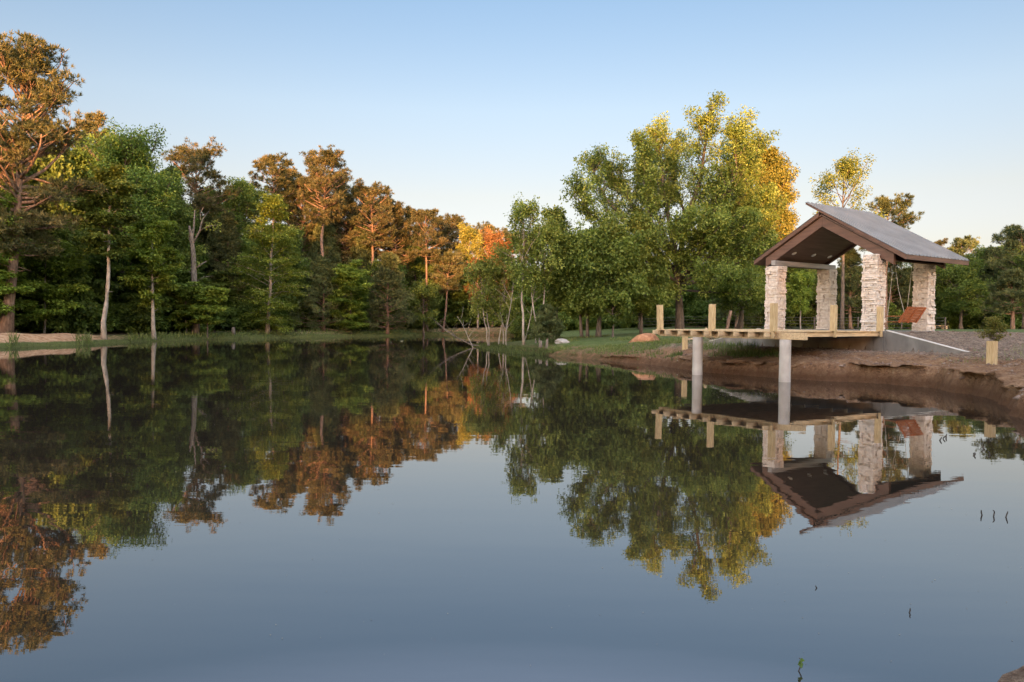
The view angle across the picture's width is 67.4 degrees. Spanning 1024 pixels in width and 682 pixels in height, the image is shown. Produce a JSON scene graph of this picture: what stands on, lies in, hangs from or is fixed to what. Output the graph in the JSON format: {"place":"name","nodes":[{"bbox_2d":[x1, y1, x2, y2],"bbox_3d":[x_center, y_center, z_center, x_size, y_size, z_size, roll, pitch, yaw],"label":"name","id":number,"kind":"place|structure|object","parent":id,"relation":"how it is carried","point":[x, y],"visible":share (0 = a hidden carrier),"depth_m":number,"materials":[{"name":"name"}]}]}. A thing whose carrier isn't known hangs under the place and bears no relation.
{"place":"outdoors","nodes":[
{"label":"outdoors","id":0,"kind":"place"},
{"bbox_2d":[0,335,1023,681],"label":"pond water","id":1,"kind":"structure","parent":0,"point":[430,509],"depth_m":8.07,"materials":[{"name":"blue liquid"}]},
{"bbox_2d":[0,325,1023,681],"bbox_3d":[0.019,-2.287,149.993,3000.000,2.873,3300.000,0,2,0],"label":"ground","id":2,"kind":"structure","parent":0,"point":[1000,385],"depth_m":30.36,"materials":[{"name":"brown soil"}]},
{"bbox_2d":[0,190,38,315],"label":"understory tree","id":3,"kind":"object","parent":2,"relation":"on","point":[8,196],"visible":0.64,"depth_m":57.09,"materials":[{"name":"green plant"}]},
{"bbox_2d":[0,261,44,319],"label":"forest tree","id":4,"kind":"object","parent":2,"relation":"on","point":[28,276],"visible":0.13,"depth_m":61.11,"materials":[{"name":"green plant"}]},
{"bbox_2d":[1,267,54,331],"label":"forest tree","id":5,"kind":"object","parent":2,"relation":"on","point":[23,324],"visible":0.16,"depth_m":62.41,"materials":[{"name":"green plant"}]},
{"bbox_2d":[5,238,94,333],"bbox_3d":[-37.982,-4.462,62.868,6.634,8.214,7.641,2,2,38],"label":"understory tree","id":6,"kind":"object","parent":2,"relation":"on","point":[55,270],"visible":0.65,"depth_m":62.23,"materials":[{"name":"green plant"}]},
{"bbox_2d":[0,29,107,332],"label":"pine tree","id":7,"kind":"object","parent":2,"relation":"on","point":[21,68],"visible":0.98,"depth_m":56.99,"materials":[{"name":"brown plant"}]},
{"bbox_2d":[25,224,97,332],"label":"forest tree","id":8,"kind":"object","parent":2,"relation":"on","point":[79,275],"visible":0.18,"depth_m":65.48,"materials":[{"name":"green plant"}]},
{"bbox_2d":[27,281,102,333],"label":"forest shrub","id":9,"kind":"object","parent":2,"relation":"on","point":[78,320],"visible":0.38,"depth_m":65.03,"materials":[{"name":"green plant"}]},
{"bbox_2d":[30,149,104,247],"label":"broadleaf tree","id":10,"kind":"object","parent":2,"relation":"on","point":[49,209],"visible":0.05,"depth_m":70.34,"materials":[{"name":"green plant"}]},
{"bbox_2d":[31,145,104,248],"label":"forest tree","id":11,"kind":"object","parent":2,"relation":"on","point":[57,170],"visible":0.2,"depth_m":69.88,"materials":[{"name":"green plant"}]},
{"bbox_2d":[70,110,113,152],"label":"pine tree","id":12,"kind":"object","parent":2,"relation":"on","point":[94,124],"visible":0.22,"depth_m":82.63,"materials":[{"name":"brown plant"}]},
{"bbox_2d":[63,253,124,332],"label":"forest tree","id":13,"kind":"object","parent":2,"relation":"on","point":[98,262],"visible":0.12,"depth_m":68.87,"materials":[{"name":"green plant"}]},
{"bbox_2d":[67,299,131,333],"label":"forest shrub","id":14,"kind":"object","parent":2,"relation":"on","point":[115,312],"visible":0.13,"depth_m":68.68,"materials":[{"name":"green plant"}]},
{"bbox_2d":[71,163,145,339],"bbox_3d":[-32.631,-7.080,62.096,5.336,14.356,5.422,0,2,0],"label":"slender tree","id":15,"kind":"object","parent":2,"relation":"on","point":[118,189],"visible":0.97,"depth_m":61.37,"materials":[{"name":"green plant"}]},
{"bbox_2d":[64,117,185,294],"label":"broadleaf tree","id":16,"kind":"object","parent":2,"relation":"on","point":[134,155],"visible":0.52,"depth_m":72.20,"materials":[{"name":"green plant"}]},
{"bbox_2d":[109,273,154,331],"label":"forest tree","id":17,"kind":"object","parent":2,"relation":"on","point":[127,299],"visible":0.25,"depth_m":72.25,"materials":[{"name":"green plant"}]},
{"bbox_2d":[107,302,170,333],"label":"forest shrub","id":18,"kind":"object","parent":2,"relation":"on","point":[140,319],"visible":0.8,"depth_m":71.44,"materials":[{"name":"green plant"}]},
{"bbox_2d":[110,215,185,339],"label":"slender tree","id":19,"kind":"object","parent":2,"relation":"on","point":[153,230],"visible":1,"depth_m":67.09,"materials":[{"name":"green plant"}]},
{"bbox_2d":[120,278,181,331],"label":"forest tree","id":20,"kind":"object","parent":2,"relation":"on","point":[167,304],"visible":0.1,"depth_m":74.94,"materials":[{"name":"green plant"}]},
{"bbox_2d":[148,269,209,331],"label":"forest tree","id":21,"kind":"object","parent":2,"relation":"on","point":[186,273],"visible":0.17,"depth_m":77.12,"materials":[{"name":"green plant"}]},
{"bbox_2d":[155,164,206,277],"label":"broadleaf tree","id":22,"kind":"object","parent":2,"relation":"on","point":[181,234],"visible":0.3,"depth_m":81.29,"materials":[{"name":"green plant"}]},
{"bbox_2d":[163,285,201,332],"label":"understory tree","id":23,"kind":"object","parent":2,"relation":"on","point":[182,294],"visible":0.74,"depth_m":75.00,"materials":[{"name":"green plant"}]},
{"bbox_2d":[172,214,210,288],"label":"forest tree","id":24,"kind":"object","parent":2,"relation":"on","point":[204,258],"visible":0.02,"depth_m":85.58,"materials":[{"name":"green plant"}]},
{"bbox_2d":[161,136,241,241],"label":"pine tree","id":25,"kind":"object","parent":2,"relation":"on","point":[196,159],"visible":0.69,"depth_m":86.87,"materials":[{"name":"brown plant"}]},
{"bbox_2d":[184,207,221,333],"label":"dead snag","id":26,"kind":"object","parent":2,"relation":"on","point":[195,328],"visible":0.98,"depth_m":76.73,"materials":[{"name":"grey wood"}]},
{"bbox_2d":[185,281,230,337],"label":"understory tree","id":27,"kind":"object","parent":2,"relation":"on","point":[206,297],"visible":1,"depth_m":74.17,"materials":[{"name":"green plant"}]},
{"bbox_2d":[198,213,233,278],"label":"forest pine","id":28,"kind":"object","parent":2,"relation":"on","point":[211,237],"visible":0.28,"depth_m":88.30,"materials":[{"name":"green plant"}]},
{"bbox_2d":[198,270,249,329],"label":"forest tree","id":29,"kind":"object","parent":2,"relation":"on","point":[222,274],"visible":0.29,"depth_m":83.97,"materials":[{"name":"green plant"}]},
{"bbox_2d":[204,211,248,303],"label":"young pine","id":30,"kind":"object","parent":2,"relation":"on","point":[227,248],"visible":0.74,"depth_m":85.13,"materials":[{"name":"green plant"}]},
{"bbox_2d":[218,175,270,241],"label":"broadleaf tree","id":31,"kind":"object","parent":2,"relation":"on","point":[242,204],"visible":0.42,"depth_m":92.87,"materials":[{"name":"green plant"}]},
{"bbox_2d":[216,294,276,331],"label":"forest shrub","id":32,"kind":"object","parent":2,"relation":"on","point":[237,309],"visible":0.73,"depth_m":84.01,"materials":[{"name":"green plant"}]},
{"bbox_2d":[229,235,285,329],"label":"forest tree","id":33,"kind":"object","parent":2,"relation":"on","point":[248,244],"visible":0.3,"depth_m":87.67,"materials":[{"name":"green plant"}]},
{"bbox_2d":[219,192,313,333],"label":"feathery tree","id":34,"kind":"object","parent":2,"relation":"on","point":[273,204],"visible":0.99,"depth_m":83.09,"materials":[{"name":"green plant"}]},
{"bbox_2d":[248,152,297,221],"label":"pine tree","id":35,"kind":"object","parent":2,"relation":"on","point":[270,161],"visible":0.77,"depth_m":99.43,"materials":[{"name":"brown plant"}]},
{"bbox_2d":[265,224,311,322],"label":"forest tree","id":36,"kind":"object","parent":2,"relation":"on","point":[290,297],"visible":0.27,"depth_m":93.00,"materials":[{"name":"green plant"}]},
{"bbox_2d":[276,175,320,257],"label":"pine tree","id":37,"kind":"object","parent":2,"relation":"on","point":[295,219],"visible":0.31,"depth_m":103.14,"materials":[{"name":"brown plant"}]},
{"bbox_2d":[305,212,341,281],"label":"forest pine","id":38,"kind":"object","parent":2,"relation":"on","point":[330,246],"visible":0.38,"depth_m":102.40,"materials":[{"name":"green plant"}]},
{"bbox_2d":[288,254,359,333],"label":"young pine","id":39,"kind":"object","parent":2,"relation":"on","point":[322,270],"visible":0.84,"depth_m":91.66,"materials":[{"name":"green plant"}]},
{"bbox_2d":[295,144,353,257],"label":"pine tree","id":40,"kind":"object","parent":2,"relation":"on","point":[319,177],"visible":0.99,"depth_m":96.65,"materials":[{"name":"brown plant"}]},
{"bbox_2d":[328,190,365,265],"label":"pine tree","id":41,"kind":"object","parent":2,"relation":"on","point":[344,239],"visible":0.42,"depth_m":104.53,"materials":[{"name":"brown plant"}]},
{"bbox_2d":[325,259,373,333],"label":"understory tree","id":42,"kind":"object","parent":2,"relation":"on","point":[354,274],"visible":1,"depth_m":91.12,"materials":[{"name":"green plant"}]},
{"bbox_2d":[344,224,377,275],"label":"forest pine","id":43,"kind":"object","parent":2,"relation":"on","point":[362,253],"visible":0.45,"depth_m":103.71,"materials":[{"name":"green plant"}]},
{"bbox_2d":[345,178,396,276],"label":"pine tree","id":44,"kind":"object","parent":2,"relation":"on","point":[372,207],"visible":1,"depth_m":102.46,"materials":[{"name":"brown plant"}]},
{"bbox_2d":[363,259,409,328],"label":"forest tree","id":45,"kind":"object","parent":2,"relation":"on","point":[375,262],"visible":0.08,"depth_m":102.60,"materials":[{"name":"green plant"}]},
{"bbox_2d":[363,251,420,333],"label":"young pine","id":46,"kind":"object","parent":2,"relation":"on","point":[388,273],"visible":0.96,"depth_m":95.07,"materials":[{"name":"green plant"}]},
{"bbox_2d":[370,200,416,273],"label":"pine tree","id":47,"kind":"object","parent":2,"relation":"on","point":[398,210],"visible":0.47,"depth_m":105.86,"materials":[{"name":"brown plant"}]},
{"bbox_2d":[403,236,433,289],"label":"broadleaf tree","id":48,"kind":"object","parent":2,"relation":"on","point":[417,266],"visible":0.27,"depth_m":110.63,"materials":[{"name":"green plant"}]},
{"bbox_2d":[405,281,443,335],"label":"understory tree","id":49,"kind":"object","parent":2,"relation":"on","point":[422,291],"visible":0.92,"depth_m":100.03,"materials":[{"name":"green plant"}]},
{"bbox_2d":[406,207,448,331],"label":"pine tree","id":50,"kind":"object","parent":2,"relation":"on","point":[423,217],"visible":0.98,"depth_m":102.80,"materials":[{"name":"brown plant"}]},
{"bbox_2d":[424,216,459,276],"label":"pine tree","id":51,"kind":"object","parent":2,"relation":"on","point":[446,229],"visible":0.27,"depth_m":114.88,"materials":[{"name":"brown plant"}]},
{"bbox_2d":[428,248,466,331],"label":"pine tree","id":52,"kind":"object","parent":2,"relation":"on","point":[448,257],"visible":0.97,"depth_m":103.97,"materials":[{"name":"brown plant"}]},
{"bbox_2d":[431,277,469,327],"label":"forest tree","id":53,"kind":"object","parent":2,"relation":"on","point":[458,299],"visible":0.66,"depth_m":109.03,"materials":[{"name":"green plant"}]},
{"bbox_2d":[443,212,467,264],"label":"pine tree","id":54,"kind":"object","parent":2,"relation":"on","point":[456,218],"visible":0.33,"depth_m":122.68,"materials":[{"name":"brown plant"}]},
{"bbox_2d":[453,220,485,327],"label":"broadleaf tree","id":55,"kind":"object","parent":2,"relation":"on","point":[469,233],"visible":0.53,"depth_m":111.26,"materials":[{"name":"yellow plant"}]},
{"bbox_2d":[455,302,495,327],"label":"forest shrub","id":56,"kind":"object","parent":2,"relation":"on","point":[473,322],"visible":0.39,"depth_m":110.66,"materials":[{"name":"green plant"}]},
{"bbox_2d":[475,225,503,326],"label":"broadleaf tree","id":57,"kind":"object","parent":2,"relation":"on","point":[489,237],"visible":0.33,"depth_m":113.31,"materials":[{"name":"orange plant"}]},
{"bbox_2d":[461,242,524,345],"bbox_3d":[-1.544,-3.539,59.675,4.740,8.323,4.253,1,2,21],"label":"willowy tree","id":58,"kind":"object","parent":2,"relation":"on","point":[490,272],"visible":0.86,"depth_m":59.17,"materials":[{"name":"green plant"}]},
{"bbox_2d":[4,327,1023,363],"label":"grass","id":59,"kind":"structure","parent":2,"relation":"on","point":[494,346],"depth_m":48.78,"materials":[{"name":"green plant"}]},
{"bbox_2d":[505,280,545,332],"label":"forest tree","id":60,"kind":"object","parent":2,"relation":"on","point":[527,300],"visible":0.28,"depth_m":101.34,"materials":[{"name":"green plant"}]},
{"bbox_2d":[508,312,549,336],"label":"forest shrub","id":61,"kind":"object","parent":2,"relation":"on","point":[516,329],"visible":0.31,"depth_m":98.57,"materials":[{"name":"green plant"}]},
{"bbox_2d":[493,191,567,344],"bbox_3d":[1.567,-5.249,56.641,6.217,11.364,4.294,0,2,-16],"label":"birch tree","id":62,"kind":"object","parent":2,"relation":"on","point":[539,238],"visible":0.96,"depth_m":56.01,"materials":[{"name":"green plant"}]},
{"bbox_2d":[525,303,565,344],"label":"young pine","id":63,"kind":"object","parent":2,"relation":"on","point":[547,320],"visible":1,"depth_m":52.57,"materials":[{"name":"green plant"}]},
{"bbox_2d":[527,203,572,317],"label":"broadleaf tree","id":64,"kind":"object","parent":2,"relation":"on","point":[558,214],"visible":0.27,"depth_m":65.27,"materials":[{"name":"green plant"}]},
{"bbox_2d":[558,307,578,330],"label":"forest shrub","id":65,"kind":"object","parent":2,"relation":"on","point":[569,323],"visible":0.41,"depth_m":98.23,"materials":[{"name":"green plant"}]},
{"bbox_2d":[541,211,650,337],"bbox_3d":[6.047,-4.878,58.296,8.626,9.772,8.184,0,2,0],"label":"broadleaf tree","id":66,"kind":"object","parent":2,"relation":"on","point":[599,261],"visible":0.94,"depth_m":56.29,"materials":[{"name":"green plant"}]},
{"bbox_2d":[575,314,619,329],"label":"forest shrub","id":67,"kind":"object","parent":2,"relation":"on","point":[592,323],"visible":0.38,"depth_m":96.59,"materials":[{"name":"green plant"}]},
{"bbox_2d":[591,287,635,336],"bbox_3d":[7.514,-1.992,55.891,2.874,3.928,3.119,2,2,40],"label":"understory tree","id":68,"kind":"object","parent":2,"relation":"on","point":[621,300],"visible":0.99,"depth_m":55.26,"materials":[{"name":"green plant"}]},
{"bbox_2d":[621,271,672,328],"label":"broadleaf tree","id":69,"kind":"object","parent":2,"relation":"on","point":[627,319],"visible":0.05,"depth_m":89.17,"materials":[{"name":"green plant"}]},
{"bbox_2d":[623,209,682,333],"bbox_3d":[10.178,-5.257,59.958,5.971,9.910,5.180,1,2,32],"label":"broadleaf tree","id":70,"kind":"object","parent":2,"relation":"on","point":[636,220],"visible":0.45,"depth_m":58.89,"materials":[{"name":"green plant"}]},
{"bbox_2d":[631,307,674,326],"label":"forest shrub","id":71,"kind":"object","parent":2,"relation":"on","point":[669,312],"visible":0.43,"depth_m":95.39,"materials":[{"name":"green plant"}]},
{"bbox_2d":[560,91,781,328],"bbox_3d":[13.066,-10.025,61.726,16.951,18.914,13.682,1,2,18],"label":"lawn tree","id":72,"kind":"object","parent":2,"relation":"on","point":[715,234],"visible":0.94,"depth_m":59.42,"materials":[{"name":"green plant"}]},
{"bbox_2d":[660,270,702,313],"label":"forest tree","id":73,"kind":"object","parent":2,"relation":"on","point":[687,296],"visible":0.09,"depth_m":99.17,"materials":[{"name":"green plant"}]},
{"bbox_2d":[683,304,707,327],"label":"forest shrub","id":74,"kind":"object","parent":2,"relation":"on","point":[694,314],"visible":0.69,"depth_m":98.28,"materials":[{"name":"green plant"}]},
{"bbox_2d":[699,299,734,327],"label":"forest shrub","id":75,"kind":"object","parent":2,"relation":"on","point":[705,307],"visible":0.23,"depth_m":97.58,"materials":[{"name":"green plant"}]},
{"bbox_2d":[705,180,790,328],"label":"broadleaf tree","id":76,"kind":"object","parent":2,"relation":"on","point":[746,307],"visible":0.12,"depth_m":70.23,"materials":[{"name":"green plant"}]},
{"bbox_2d":[731,305,766,327],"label":"forest shrub","id":77,"kind":"object","parent":2,"relation":"on","point":[759,321],"visible":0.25,"depth_m":94.10,"materials":[{"name":"green plant"}]},
{"bbox_2d":[653,303,883,381],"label":"deck","id":78,"kind":"structure","parent":2,"relation":"on","point":[786,336],"depth_m":29.47,"materials":[{"name":"wood"}]},
{"bbox_2d":[754,201,968,330],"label":"pavilion","id":79,"kind":"structure","parent":78,"relation":"on","point":[825,236],"depth_m":34.76,"materials":[{"name":"stone"}]},
{"bbox_2d":[886,263,926,322],"bbox_3d":[17.316,-2.172,33.679,1.620,2.775,1.025,-1,2,-35],"label":"swing bench","id":80,"kind":"object","parent":79,"relation":"hanging from","point":[915,318],"visible":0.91,"depth_m":33.51,"materials":[{"name":"brown wood"}]},
{"bbox_2d":[747,140,800,239],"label":"broadleaf tree","id":81,"kind":"object","parent":2,"relation":"on","point":[779,173],"visible":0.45,"depth_m":76.25,"materials":[{"name":"yellow plant"}]},
{"bbox_2d":[764,267,817,324],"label":"broadleaf tree","id":82,"kind":"object","parent":2,"relation":"on","point":[790,311],"visible":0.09,"depth_m":90.52,"materials":[{"name":"green plant"}]},
{"bbox_2d":[639,316,945,328],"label":"wire fence","id":83,"kind":"object","parent":2,"relation":"on","point":[857,323],"visible":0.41,"depth_m":73.91,"materials":[{"name":"grey metal"}]},
{"bbox_2d":[785,269,814,328],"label":"birch tree","id":84,"kind":"object","parent":2,"relation":"on","point":[798,289],"visible":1,"depth_m":61.45,"materials":[{"name":"green plant"}]},
{"bbox_2d":[793,300,839,328],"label":"forest shrub","id":85,"kind":"object","parent":2,"relation":"on","point":[807,326],"visible":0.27,"depth_m":96.00,"materials":[{"name":"green plant"}]},
{"bbox_2d":[626,329,1023,399],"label":"soil clods","id":86,"kind":"object","parent":2,"relation":"on","point":[1017,397],"visible":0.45,"depth_m":29.59,"materials":[{"name":"brown soil"}]},
{"bbox_2d":[708,328,968,353],"bbox_3d":[15.790,0.313,35.456,5.710,1.719,12.400,-1,2,-35],"label":"abutment","id":87,"kind":"object","parent":2,"relation":"on","point":[893,340],"visible":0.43,"depth_m":32.05,"materials":[{"name":"concrete"}]},
{"bbox_2d":[808,147,887,328],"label":"broadleaf tree","id":88,"kind":"object","parent":2,"relation":"on","point":[847,169],"visible":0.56,"depth_m":84.85,"materials":[{"name":"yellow plant"}]},
{"bbox_2d":[836,248,862,328],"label":"young pine","id":89,"kind":"object","parent":2,"relation":"on","point":[852,258],"visible":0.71,"depth_m":91.11,"materials":[{"name":"green plant"}]},
{"bbox_2d":[837,303,861,328],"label":"forest shrub","id":90,"kind":"object","parent":2,"relation":"on","point":[855,314],"visible":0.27,"depth_m":96.84,"materials":[{"name":"green plant"}]},
{"bbox_2d":[859,193,924,328],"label":"pine tree","id":91,"kind":"object","parent":2,"relation":"on","point":[902,219],"visible":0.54,"depth_m":88.37,"materials":[{"name":"green plant"}]},
{"bbox_2d":[883,300,905,328],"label":"forest shrub","id":92,"kind":"object","parent":2,"relation":"on","point":[892,322],"visible":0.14,"depth_m":97.26,"materials":[{"name":"green plant"}]},
{"bbox_2d":[887,262,912,319],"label":"tree","id":93,"kind":"object","parent":2,"relation":"on","point":[903,276],"visible":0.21,"depth_m":98.37,"materials":[{"name":"green plant"}]},
{"bbox_2d":[888,266,935,328],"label":"tree","id":94,"kind":"object","parent":2,"relation":"on","point":[911,283],"visible":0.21,"depth_m":99.26,"materials":[{"name":"green plant"}]},
{"bbox_2d":[934,266,982,328],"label":"forest tree","id":95,"kind":"object","parent":2,"relation":"on","point":[941,315],"visible":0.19,"depth_m":97.43,"materials":[{"name":"green plant"}]},
{"bbox_2d":[935,256,997,328],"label":"broadleaf tree","id":96,"kind":"object","parent":2,"relation":"on","point":[966,283],"visible":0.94,"depth_m":94.60,"materials":[{"name":"green plant"}]},
{"bbox_2d":[948,234,984,255],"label":"pine tree","id":97,"kind":"object","parent":2,"relation":"on","point":[969,243],"visible":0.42,"depth_m":120.80,"materials":[{"name":"yellow plant"}]},
{"bbox_2d":[964,244,1016,301],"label":"broadleaf tree","id":98,"kind":"object","parent":2,"relation":"on","point":[980,252],"visible":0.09,"depth_m":99.83,"materials":[{"name":"green plant"}]},
{"bbox_2d":[986,341,997,364],"bbox_3d":[15.538,0.476,24.869,0.230,0.960,0.230,0,2,-29],"label":"wooden post","id":99,"kind":"object","parent":2,"relation":"on","point":[991,352],"visible":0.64,"depth_m":24.79,"materials":[{"name":"beige wood"}]},
{"bbox_2d":[974,315,1012,340],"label":"sapling","id":100,"kind":"object","parent":2,"relation":"on","point":[991,332],"visible":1,"depth_m":24.75,"materials":[{"name":"green plant"}]},
{"bbox_2d":[977,244,1019,319],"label":"forest pine","id":101,"kind":"object","parent":2,"relation":"on","point":[993,271],"visible":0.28,"depth_m":98.01,"materials":[{"name":"green plant"}]},
{"bbox_2d":[975,267,1023,328],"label":"young pine","id":102,"kind":"object","parent":2,"relation":"on","point":[1008,279],"visible":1,"depth_m":77.40,"materials":[{"name":"green plant"}]},
{"bbox_2d":[979,301,1022,328],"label":"forest shrub","id":103,"kind":"object","parent":2,"relation":"on","point":[1007,319],"visible":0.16,"depth_m":95.29,"materials":[{"name":"green plant"}]},
{"bbox_2d":[986,223,1023,328],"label":"pine tree","id":104,"kind":"object","parent":2,"relation":"on","point":[1014,235],"visible":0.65,"depth_m":89.87,"materials":[{"name":"green plant"}]},
{"bbox_2d":[0,0,1023,270],"label":"sky","id":105,"kind":"structure","parent":0,"point":[461,107],"materials":[{"name":"blue"}]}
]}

